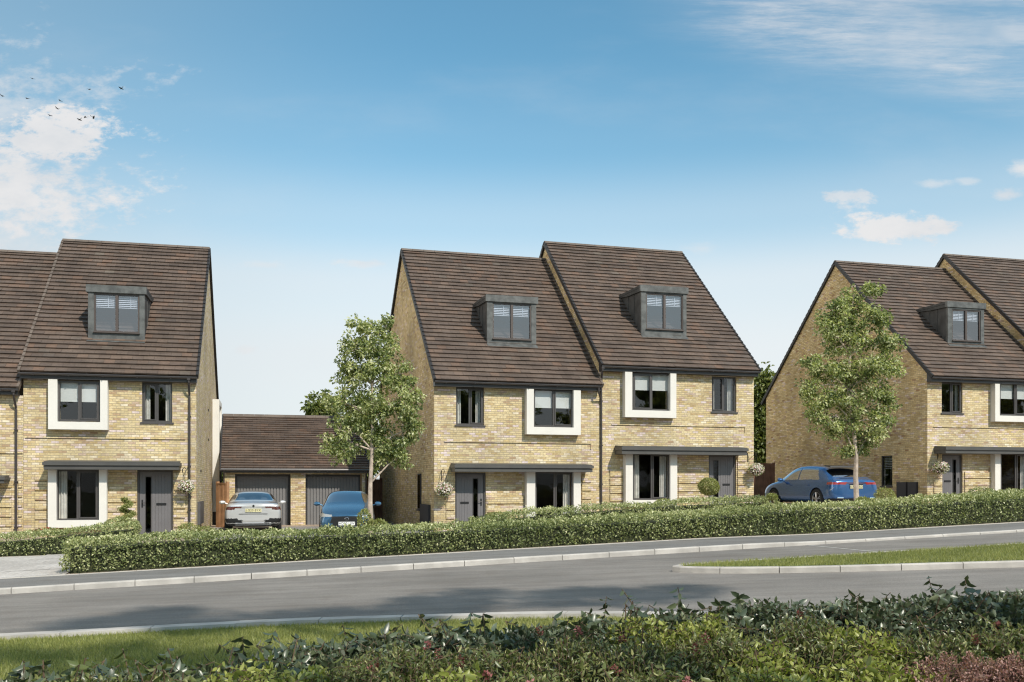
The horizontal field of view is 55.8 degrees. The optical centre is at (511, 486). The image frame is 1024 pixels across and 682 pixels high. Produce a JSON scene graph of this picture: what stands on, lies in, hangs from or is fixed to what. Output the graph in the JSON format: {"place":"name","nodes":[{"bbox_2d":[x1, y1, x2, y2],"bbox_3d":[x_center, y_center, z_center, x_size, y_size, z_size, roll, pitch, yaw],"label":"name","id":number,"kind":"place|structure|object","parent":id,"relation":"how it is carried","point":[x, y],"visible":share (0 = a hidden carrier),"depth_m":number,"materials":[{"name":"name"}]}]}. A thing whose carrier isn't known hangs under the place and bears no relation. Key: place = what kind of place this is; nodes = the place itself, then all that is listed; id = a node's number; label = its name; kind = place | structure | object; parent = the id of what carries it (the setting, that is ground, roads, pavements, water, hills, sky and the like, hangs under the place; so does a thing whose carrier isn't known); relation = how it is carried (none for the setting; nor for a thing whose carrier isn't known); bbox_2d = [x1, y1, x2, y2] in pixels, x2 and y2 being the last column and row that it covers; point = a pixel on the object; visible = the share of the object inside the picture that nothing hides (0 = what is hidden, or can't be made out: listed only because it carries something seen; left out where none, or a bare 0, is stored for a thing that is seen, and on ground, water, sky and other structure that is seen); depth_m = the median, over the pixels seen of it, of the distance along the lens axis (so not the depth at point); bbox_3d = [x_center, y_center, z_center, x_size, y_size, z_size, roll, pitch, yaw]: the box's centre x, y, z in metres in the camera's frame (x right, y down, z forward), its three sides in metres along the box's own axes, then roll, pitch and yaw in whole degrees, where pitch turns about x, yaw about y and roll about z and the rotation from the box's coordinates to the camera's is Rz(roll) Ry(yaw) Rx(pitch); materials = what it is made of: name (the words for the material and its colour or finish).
{"place":"outdoors","nodes":[
{"label":"outdoors","id":0,"kind":"place"},
{"bbox_2d":[0,555,69,577],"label":"pale driveway","id":1,"kind":"structure","parent":0,"point":[7,563],"depth_m":19.30,"materials":[{"name":"grey concrete"}]},
{"bbox_2d":[8,554,69,570],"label":"garden path","id":2,"kind":"structure","parent":0,"point":[49,561],"depth_m":20.69,"materials":[{"name":"grey concrete"}]},
{"bbox_2d":[193,526,428,539],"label":"garage driveway","id":3,"kind":"structure","parent":0,"point":[299,528],"depth_m":35.51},
{"bbox_2d":[219,491,285,531],"bbox_3d":[-9.313,0.860,34.762,2.360,1.428,4.967,0,0,-15],"label":"silver saloon","id":4,"kind":"object","parent":3,"relation":"on","point":[252,508],"visible":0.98,"depth_m":32.53,"materials":[{"name":"paint"}]},
{"bbox_2d":[233,493,272,500],"bbox_3d":[-9.014,0.351,33.677,1.340,0.260,0.800,0,0,-15],"label":"rear window","id":5,"kind":"structure","parent":4,"relation":"in","point":[242,496],"depth_m":33.67,"materials":[{"name":"blue glass"}]},
{"bbox_2d":[314,490,380,529],"bbox_3d":[-5.655,0.853,33.338,2.260,1.441,4.408,0,0,-9],"label":"dark hatchback","id":6,"kind":"object","parent":3,"relation":"on","point":[338,508],"visible":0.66,"depth_m":31.83,"materials":[{"name":"blue paint"}]},
{"bbox_2d":[0,613,678,679],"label":"verge ground","id":7,"kind":"structure","parent":0,"point":[194,646],"depth_m":10.28,"materials":[{"name":"green plant"}]},
{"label":"planting bed","id":8,"kind":"structure","parent":7,"relation":"on","visible":0},
{"bbox_2d":[0,660,120,681],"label":"glossy shrub","id":9,"kind":"object","parent":8,"relation":"on","point":[21,673],"visible":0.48,"depth_m":6.88,"materials":[{"name":"green plant"}]},
{"bbox_2d":[25,657,105,681],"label":"green shrub","id":10,"kind":"object","parent":8,"relation":"on","point":[82,667],"visible":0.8,"depth_m":6.39,"materials":[{"name":"green plant"}]},
{"bbox_2d":[15,658,177,681],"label":"glossy shrub","id":11,"kind":"object","parent":8,"relation":"on","point":[136,676],"visible":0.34,"depth_m":6.62,"materials":[{"name":"green plant"}]},
{"bbox_2d":[28,648,167,681],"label":"green shrub","id":12,"kind":"object","parent":8,"relation":"on","point":[120,678],"visible":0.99,"depth_m":6.17,"materials":[{"name":"green plant"}]},
{"bbox_2d":[132,659,227,681],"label":"green shrub","id":13,"kind":"object","parent":8,"relation":"on","point":[164,677],"visible":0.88,"depth_m":6.44,"materials":[{"name":"green plant"}]},
{"bbox_2d":[138,647,245,681],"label":"glossy shrub","id":14,"kind":"object","parent":8,"relation":"on","point":[181,667],"visible":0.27,"depth_m":6.93,"materials":[{"name":"green plant"}]},
{"bbox_2d":[201,652,320,681],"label":"lime shrub","id":15,"kind":"object","parent":8,"relation":"on","point":[257,676],"visible":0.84,"depth_m":6.41,"materials":[{"name":"green plant"}]},
{"bbox_2d":[196,636,331,681],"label":"glossy shrub","id":16,"kind":"object","parent":8,"relation":"on","point":[297,665],"visible":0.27,"depth_m":7.20,"materials":[{"name":"green plant"}]},
{"bbox_2d":[246,625,366,672],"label":"glossy shrub","id":17,"kind":"object","parent":8,"relation":"on","point":[284,652],"visible":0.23,"depth_m":7.64,"materials":[{"name":"green plant"}]},
{"bbox_2d":[264,655,349,681],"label":"lime shrub","id":18,"kind":"object","parent":8,"relation":"on","point":[315,670],"visible":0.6,"depth_m":6.30,"materials":[{"name":"green plant"}]},
{"bbox_2d":[289,656,398,681],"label":"flowering shrub","id":19,"kind":"object","parent":8,"relation":"on","point":[351,674],"visible":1,"depth_m":6.16,"materials":[{"name":"green plant"}]},
{"bbox_2d":[316,622,466,677],"bbox_3d":[-1.035,1.385,7.922,1.486,0.582,1.284,0,0,0],"label":"glossy shrub","id":20,"kind":"object","parent":8,"relation":"on","point":[375,639],"visible":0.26,"depth_m":7.81,"materials":[{"name":"green plant"}]},
{"bbox_2d":[330,641,461,681],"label":"flowering shrub","id":21,"kind":"object","parent":8,"relation":"on","point":[414,668],"visible":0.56,"depth_m":6.84,"materials":[{"name":"green plant"}]},
{"bbox_2d":[401,612,525,671],"bbox_3d":[-0.358,1.345,8.118,1.299,0.625,1.373,0,0,0],"label":"glossy shrub","id":22,"kind":"object","parent":8,"relation":"on","point":[480,638],"visible":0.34,"depth_m":7.93,"materials":[{"name":"green plant"}]},
{"bbox_2d":[418,661,512,681],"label":"lime shrub","id":23,"kind":"object","parent":8,"relation":"on","point":[466,676],"visible":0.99,"depth_m":6.14,"materials":[{"name":"green plant"}]},
{"bbox_2d":[405,644,559,681],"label":"flowering shrub","id":24,"kind":"object","parent":8,"relation":"on","point":[484,663],"visible":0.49,"depth_m":6.74,"materials":[{"name":"green plant"}]},
{"bbox_2d":[482,648,569,681],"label":"flowering shrub","id":25,"kind":"object","parent":8,"relation":"on","point":[532,677],"visible":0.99,"depth_m":6.03,"materials":[{"name":"green plant"}]},
{"bbox_2d":[487,617,605,668],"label":"glossy shrub","id":26,"kind":"object","parent":8,"relation":"on","point":[526,638],"visible":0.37,"depth_m":8.00,"materials":[{"name":"green plant"}]},
{"bbox_2d":[495,625,631,681],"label":"flowering shrub","id":27,"kind":"object","parent":8,"relation":"on","point":[569,655],"visible":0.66,"depth_m":6.82,"materials":[{"name":"green plant"}]},
{"bbox_2d":[550,596,681,664],"bbox_3d":[0.855,1.262,8.190,1.238,0.631,1.243,0,0,-16],"label":"glossy shrub","id":28,"kind":"object","parent":8,"relation":"on","point":[595,628],"visible":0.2,"depth_m":8.06,"materials":[{"name":"green plant"}]},
{"bbox_2d":[551,627,715,681],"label":"flowering shrub","id":29,"kind":"object","parent":8,"relation":"on","point":[638,654],"visible":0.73,"depth_m":6.58,"materials":[{"name":"green plant"}]},
{"bbox_2d":[596,613,675,651],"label":"lime shrub","id":30,"kind":"object","parent":8,"relation":"on","point":[636,626],"visible":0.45,"depth_m":7.88,"materials":[{"name":"green plant"}]},
{"bbox_2d":[598,661,714,681],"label":"flowering shrub","id":31,"kind":"object","parent":8,"relation":"on","point":[669,676],"visible":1,"depth_m":6.06,"materials":[{"name":"green plant"}]},
{"bbox_2d":[620,587,753,643],"bbox_3d":[1.509,1.244,8.329,1.294,0.715,1.321,0,0,0],"label":"glossy shrub","id":32,"kind":"object","parent":8,"relation":"on","point":[670,617],"visible":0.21,"depth_m":8.22,"materials":[{"name":"green plant"}]},
{"bbox_2d":[647,612,747,659],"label":"lime shrub","id":33,"kind":"object","parent":8,"relation":"on","point":[709,626],"visible":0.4,"depth_m":7.62,"materials":[{"name":"green plant"}]},
{"bbox_2d":[654,623,789,681],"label":"flowering shrub","id":34,"kind":"object","parent":8,"relation":"on","point":[720,650],"visible":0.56,"depth_m":6.65,"materials":[{"name":"green plant"}]},
{"bbox_2d":[707,635,815,681],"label":"lime shrub","id":35,"kind":"object","parent":8,"relation":"on","point":[762,662],"visible":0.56,"depth_m":6.47,"materials":[{"name":"green plant"}]},
{"bbox_2d":[716,650,818,681],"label":"lime shrub","id":36,"kind":"object","parent":8,"relation":"on","point":[759,676],"visible":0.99,"depth_m":6.02,"materials":[{"name":"green plant"}]},
{"bbox_2d":[699,591,838,660],"bbox_3d":[2.200,1.222,8.271,1.241,0.596,1.319,0,0,0],"label":"glossy shrub","id":37,"kind":"object","parent":8,"relation":"on","point":[761,616],"visible":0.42,"depth_m":8.12,"materials":[{"name":"green plant"}]},
{"bbox_2d":[746,608,877,681],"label":"flowering shrub","id":38,"kind":"object","parent":8,"relation":"on","point":[801,642],"visible":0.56,"depth_m":6.84,"materials":[{"name":"green plant"}]},
{"bbox_2d":[803,619,924,681],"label":"lime shrub","id":39,"kind":"object","parent":8,"relation":"on","point":[884,649],"visible":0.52,"depth_m":6.75,"materials":[{"name":"green plant"}]},
{"bbox_2d":[791,589,956,654],"bbox_3d":[2.954,1.213,8.398,1.239,0.632,1.358,0,0,-25],"label":"glossy shrub","id":40,"kind":"object","parent":8,"relation":"on","point":[868,615],"visible":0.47,"depth_m":8.12,"materials":[{"name":"green plant"}]},
{"bbox_2d":[803,650,946,681],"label":"lime shrub","id":41,"kind":"object","parent":8,"relation":"on","point":[856,670],"visible":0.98,"depth_m":6.07,"materials":[{"name":"green plant"}]},
{"bbox_2d":[841,576,998,647],"bbox_3d":[3.741,1.130,8.682,1.376,0.704,1.410,0,0,0],"label":"glossy shrub","id":42,"kind":"object","parent":8,"relation":"on","point":[927,608],"visible":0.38,"depth_m":8.30,"materials":[{"name":"green plant"}]},
{"bbox_2d":[873,615,1000,681],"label":"flowering shrub","id":43,"kind":"object","parent":8,"relation":"on","point":[930,648],"visible":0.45,"depth_m":6.79,"materials":[{"name":"green plant"}]},
{"bbox_2d":[891,650,1023,681],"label":"crimson shrub","id":44,"kind":"object","parent":8,"relation":"on","point":[974,673],"visible":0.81,"depth_m":6.03,"materials":[{"name":"red plant"}]},
{"bbox_2d":[929,575,1023,644],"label":"glossy shrub","id":45,"kind":"object","parent":8,"relation":"on","point":[970,606],"visible":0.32,"depth_m":8.32,"materials":[{"name":"green plant"}]},
{"bbox_2d":[943,612,1023,679],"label":"flowering shrub","id":46,"kind":"object","parent":8,"relation":"on","point":[999,644],"visible":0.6,"depth_m":6.95,"materials":[{"name":"green plant"}]},
{"bbox_2d":[960,651,1023,681],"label":"crimson shrub","id":47,"kind":"object","parent":8,"relation":"on","point":[1010,661],"visible":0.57,"depth_m":5.98,"materials":[{"name":"red plant"}]},
{"bbox_2d":[979,587,1023,629],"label":"glossy shrub","id":48,"kind":"object","parent":8,"relation":"on","point":[1011,600],"visible":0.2,"depth_m":8.61,"materials":[{"name":"green plant"}]},
{"bbox_2d":[0,532,1023,632],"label":"road","id":49,"kind":"structure","parent":0,"point":[646,581],"depth_m":14.22,"materials":[{"name":"grey asphalt"}]},
{"bbox_2d":[0,611,709,639],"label":"verge kerb","id":50,"kind":"structure","parent":49,"relation":"on","point":[313,620],"depth_m":11.26,"materials":[{"name":"concrete"}]},
{"bbox_2d":[0,529,1023,594],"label":"kerb","id":51,"kind":"structure","parent":49,"relation":"on","point":[181,580],"depth_m":18.27,"materials":[{"name":"concrete"}]},
{"bbox_2d":[672,543,1023,573],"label":"island kerb","id":52,"kind":"structure","parent":49,"relation":"on","point":[852,568],"depth_m":15.05,"materials":[{"name":"concrete"}]},
{"bbox_2d":[0,522,1023,587],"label":"footpath","id":53,"kind":"structure","parent":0,"point":[130,575],"depth_m":19.36,"materials":[{"name":"concrete"}]},
{"bbox_2d":[0,503,1023,573],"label":"garden ground","id":54,"kind":"structure","parent":0,"point":[182,539],"depth_m":21.90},
{"bbox_2d":[0,249,67,538],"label":"brick house","id":55,"kind":"structure","parent":54,"relation":"on","point":[24,276],"depth_m":30.96,"materials":[{"name":"brick"}]},
{"bbox_2d":[0,519,139,556],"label":"clipped hedge","id":56,"kind":"object","parent":54,"relation":"on","point":[37,546],"visible":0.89,"depth_m":23.32,"materials":[{"name":"green plant"}]},
{"bbox_2d":[17,238,221,537],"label":"brick house","id":57,"kind":"structure","parent":54,"relation":"on","point":[129,403],"depth_m":31.11,"materials":[{"name":"brick"}]},
{"bbox_2d":[57,470,98,519],"bbox_3d":[-13.596,0.258,30.326,1.236,1.582,0.256,0,0,-14],"label":"window frame","id":58,"kind":"structure","parent":57,"relation":"in","point":[61,474],"depth_m":30.29,"materials":[{"name":"grey plastic"}]},
{"bbox_2d":[58,380,99,421],"bbox_3d":[-13.542,-2.676,30.279,1.220,1.263,0.138,0,0,-14],"label":"window frame","id":59,"kind":"structure","parent":57,"relation":"in","point":[71,391],"depth_m":30.28,"materials":[{"name":"grey plastic"}]},
{"bbox_2d":[137,470,172,534],"bbox_3d":[-11.422,0.526,30.973,1.080,2.107,0.141,0,0,-14],"label":"front door","id":60,"kind":"structure","parent":57,"relation":"in","point":[161,480],"depth_m":30.99,"materials":[{"name":"paint"}]},
{"bbox_2d":[140,382,173,423],"bbox_3d":[-11.372,-2.669,31.034,1.012,1.330,0.334,0,0,-14],"label":"window frame","id":61,"kind":"structure","parent":57,"relation":"in","point":[146,419],"depth_m":31.02,"materials":[{"name":"grey plastic"}]},
{"bbox_2d":[177,467,194,493],"bbox_3d":[-10.382,-0.191,30.817,0.565,0.862,0.588,0,0,10],"label":"hanging basket","id":62,"kind":"object","parent":57,"relation":"attached to","point":[182,487],"visible":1,"depth_m":30.70,"materials":[{"name":"plant"}]},
{"bbox_2d":[99,515,141,532],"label":"garden shrub","id":63,"kind":"object","parent":54,"relation":"on","point":[122,518],"visible":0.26,"depth_m":26.58,"materials":[{"name":"green plant"}]},
{"bbox_2d":[113,497,136,522],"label":"spiral topiary","id":64,"kind":"object","parent":54,"relation":"on","point":[123,508],"visible":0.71,"depth_m":28.95,"materials":[{"name":"green plant"}]},
{"bbox_2d":[216,481,228,526],"bbox_3d":[-11.221,0.740,37.441,0.736,1.880,0.135,0,0,39],"label":"wooden fence","id":65,"kind":"object","parent":54,"relation":"on","point":[222,492],"visible":0.83,"depth_m":37.39,"materials":[{"name":"brown wood"}]},
{"bbox_2d":[219,414,369,524],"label":"garage","id":66,"kind":"structure","parent":54,"relation":"on","point":[279,458],"depth_m":40.30,"materials":[{"name":"brick"}]},
{"bbox_2d":[235,474,289,524],"bbox_3d":[-10.240,0.669,39.737,2.195,2.363,0.110,0,0,-15],"label":"garage door","id":67,"kind":"structure","parent":66,"relation":"in","point":[278,485],"depth_m":39.83,"materials":[{"name":"paint"}]},
{"bbox_2d":[305,474,359,524],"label":"garage door","id":68,"kind":"structure","parent":66,"relation":"in","point":[317,486],"depth_m":40.35,"materials":[{"name":"paint"}]},
{"bbox_2d":[356,508,372,534],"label":"garden shrub","id":69,"kind":"object","parent":54,"relation":"on","point":[365,513],"visible":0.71,"depth_m":23.15,"materials":[{"name":"green plant"}]},
{"bbox_2d":[317,312,426,532],"bbox_3d":[-3.490,-1.384,23.993,2.784,5.902,1.417,0,0,0],"label":"street tree","id":70,"kind":"object","parent":54,"relation":"on","point":[379,408],"visible":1,"depth_m":23.90,"materials":[{"name":"green plant"}]},
{"bbox_2d":[367,478,382,521],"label":"wooden fence","id":71,"kind":"object","parent":54,"relation":"on","point":[377,490],"visible":0.37,"depth_m":42.69,"materials":[{"name":"brown wood"}]},
{"bbox_2d":[378,248,603,531],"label":"brick house","id":72,"kind":"structure","parent":54,"relation":"on","point":[479,334],"depth_m":34.86,"materials":[{"name":"brick"}]},
{"bbox_2d":[435,469,453,497],"bbox_3d":[-2.306,-0.114,33.036,0.674,0.997,0.647,0,0,22],"label":"hanging basket","id":73,"kind":"object","parent":72,"relation":"attached to","point":[444,492],"visible":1,"depth_m":32.90,"materials":[{"name":"plant"}]},
{"bbox_2d":[455,472,484,530],"bbox_3d":[-1.465,0.543,33.700,1.099,2.074,0.141,0,0,-16],"label":"front door","id":74,"kind":"structure","parent":72,"relation":"in","point":[463,480],"depth_m":33.68,"materials":[{"name":"paint"}]},
{"bbox_2d":[455,387,485,426],"bbox_3d":[-1.495,-2.766,33.743,1.099,1.362,0.338,0,0,-16],"label":"window frame","id":75,"kind":"structure","parent":72,"relation":"in","point":[479,392],"depth_m":33.77,"materials":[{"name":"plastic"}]},
{"bbox_2d":[534,389,571,426],"bbox_3d":[1.464,-2.788,34.397,1.493,1.333,0.138,0,0,-16],"label":"window frame","id":76,"kind":"structure","parent":72,"relation":"in","point":[553,399],"depth_m":34.39,"materials":[{"name":"grey plastic"}]},
{"bbox_2d":[535,472,571,515],"bbox_3d":[1.477,0.293,34.462,1.430,1.637,0.256,0,0,-16],"label":"window frame","id":77,"kind":"structure","parent":72,"relation":"in","point":[566,475],"depth_m":34.49,"materials":[{"name":"grey plastic"}]},
{"bbox_2d":[58,490,1023,573],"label":"clipped hedge","id":78,"kind":"object","parent":54,"relation":"on","point":[97,556],"visible":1,"depth_m":20.86,"materials":[{"name":"green plant"}]},
{"bbox_2d":[467,494,780,529],"bbox_3d":[3.122,0.819,26.160,8.834,1.242,1.277,0,0,-15],"label":"clipped hedge","id":79,"kind":"object","parent":54,"relation":"on","point":[639,507],"visible":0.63,"depth_m":25.92,"materials":[{"name":"green plant"}]},
{"bbox_2d":[514,241,761,510],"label":"brick house","id":80,"kind":"structure","parent":54,"relation":"on","point":[679,369],"depth_m":36.50,"materials":[{"name":"brick"}]},
{"bbox_2d":[632,373,668,410],"bbox_3d":[5.093,-3.469,35.465,1.497,1.354,0.138,0,0,-16],"label":"window frame","id":81,"kind":"structure","parent":80,"relation":"in","point":[651,382],"depth_m":35.42,"materials":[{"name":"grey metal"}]},
{"bbox_2d":[633,455,668,499],"bbox_3d":[5.087,-0.365,35.524,1.474,1.688,0.256,0,0,-16],"label":"window frame","id":82,"kind":"structure","parent":80,"relation":"in","point":[662,458],"depth_m":35.47,"materials":[{"name":"grey plastic"}]},
{"bbox_2d":[709,455,734,504],"bbox_3d":[7.902,-0.129,36.461,1.144,2.138,0.141,0,0,-16],"label":"front door","id":83,"kind":"structure","parent":80,"relation":"in","point":[726,464],"depth_m":36.49,"materials":[{"name":"paint"}]},
{"bbox_2d":[711,376,737,413],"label":"window frame","id":84,"kind":"structure","parent":80,"relation":"in","point":[729,379],"depth_m":36.54,"materials":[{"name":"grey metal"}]},
{"bbox_2d":[747,451,764,475],"bbox_3d":[9.187,-0.855,36.422,0.674,0.974,0.673,0,0,-16],"label":"hanging basket","id":85,"kind":"object","parent":80,"relation":"attached to","point":[756,469],"visible":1,"depth_m":36.30,"materials":[{"name":"plant"}]},
{"bbox_2d":[697,477,719,504],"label":"ball topiary","id":86,"kind":"object","parent":54,"relation":"on","point":[714,488],"visible":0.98,"depth_m":34.02,"materials":[{"name":"green plant"}]},
{"bbox_2d":[754,462,774,502],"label":"wooden fence","id":87,"kind":"object","parent":54,"relation":"on","point":[764,480],"visible":0.4,"depth_m":47.24,"materials":[{"name":"brown wood"}]},
{"bbox_2d":[794,278,908,507],"bbox_3d":[9.060,-2.229,25.976,3.008,6.610,1.690,0,0,9],"label":"street tree","id":88,"kind":"object","parent":54,"relation":"on","point":[844,311],"visible":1,"depth_m":25.74,"materials":[{"name":"green plant"}]},
{"bbox_2d":[761,260,1023,505],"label":"brick house","id":89,"kind":"structure","parent":54,"relation":"on","point":[945,322],"depth_m":40.59,"materials":[{"name":"brick"}]},
{"bbox_2d":[931,453,949,474],"bbox_3d":[16.994,-0.977,38.378,0.702,1.054,0.704,0,0,17],"label":"hanging basket","id":90,"kind":"object","parent":89,"relation":"attached to","point":[938,469],"visible":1,"depth_m":38.24,"materials":[{"name":"plant"}]},
{"bbox_2d":[942,454,961,500],"bbox_3d":[17.687,-0.252,38.969,0.977,2.104,0.141,0,0,-15],"label":"front door","id":91,"kind":"structure","parent":89,"relation":"in","point":[947,478],"depth_m":38.98,"materials":[{"name":"paint"}]},
{"bbox_2d":[941,383,963,414],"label":"window frame","id":92,"kind":"structure","parent":89,"relation":"in","point":[955,412],"depth_m":38.99,"materials":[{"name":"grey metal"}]},
{"bbox_2d":[1000,384,1023,415],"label":"window frame","id":93,"kind":"structure","parent":89,"relation":"in","point":[1005,390],"depth_m":39.56,"materials":[{"name":"grey plastic"}]},
{"bbox_2d":[1001,454,1023,492],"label":"window frame","id":94,"kind":"structure","parent":89,"relation":"in","point":[1015,455],"depth_m":39.58,"materials":[{"name":"grey plastic"}]},
{"bbox_2d":[886,253,1023,493],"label":"brick house","id":95,"kind":"structure","parent":54,"relation":"on","point":[995,285],"depth_m":44.36,"materials":[{"name":"brick"}]},
{"bbox_2d":[0,0,1023,479],"label":"sky","id":96,"kind":"structure","parent":0,"point":[306,144],"materials":[{"name":"blue"}]},
{"bbox_2d":[781,504,852,510],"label":"side driveway","id":97,"kind":"structure","parent":0,"point":[814,509],"depth_m":38.05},
{"bbox_2d":[765,465,876,509],"bbox_3d":[11.799,0.026,37.383,2.400,1.695,5.044,0,0,-15],"label":"blue suv","id":98,"kind":"object","parent":97,"relation":"on","point":[819,483],"visible":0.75,"depth_m":35.75,"materials":[{"name":"paint"}]},
{"bbox_2d":[679,541,1023,566],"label":"grass verge","id":99,"kind":"structure","parent":0,"point":[710,565],"depth_m":15.79,"materials":[{"name":"green plant"}]},
{"bbox_3d":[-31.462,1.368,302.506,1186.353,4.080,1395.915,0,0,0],"label":"ground","id":100,"kind":"structure","parent":0,"visible":0},
{"bbox_2d":[300,390,343,415],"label":"broadleaf tree","id":101,"kind":"object","parent":100,"relation":"on","point":[314,407],"visible":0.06,"depth_m":55.68,"materials":[{"name":"green plant"}]},
{"bbox_2d":[345,390,379,478],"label":"broadleaf tree","id":102,"kind":"object","parent":100,"relation":"on","point":[376,469],"visible":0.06,"depth_m":59.64,"materials":[{"name":"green plant"}]},
{"bbox_2d":[0,522,1019,578],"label":"path edging","id":103,"kind":"object","parent":100,"relation":"on","point":[489,550],"visible":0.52,"depth_m":20.13,"materials":[{"name":"concrete"}]},
{"bbox_2d":[754,361,775,462],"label":"broadleaf tree","id":104,"kind":"object","parent":100,"relation":"on","point":[763,380],"visible":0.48,"depth_m":57.51,"materials":[{"name":"green plant"}]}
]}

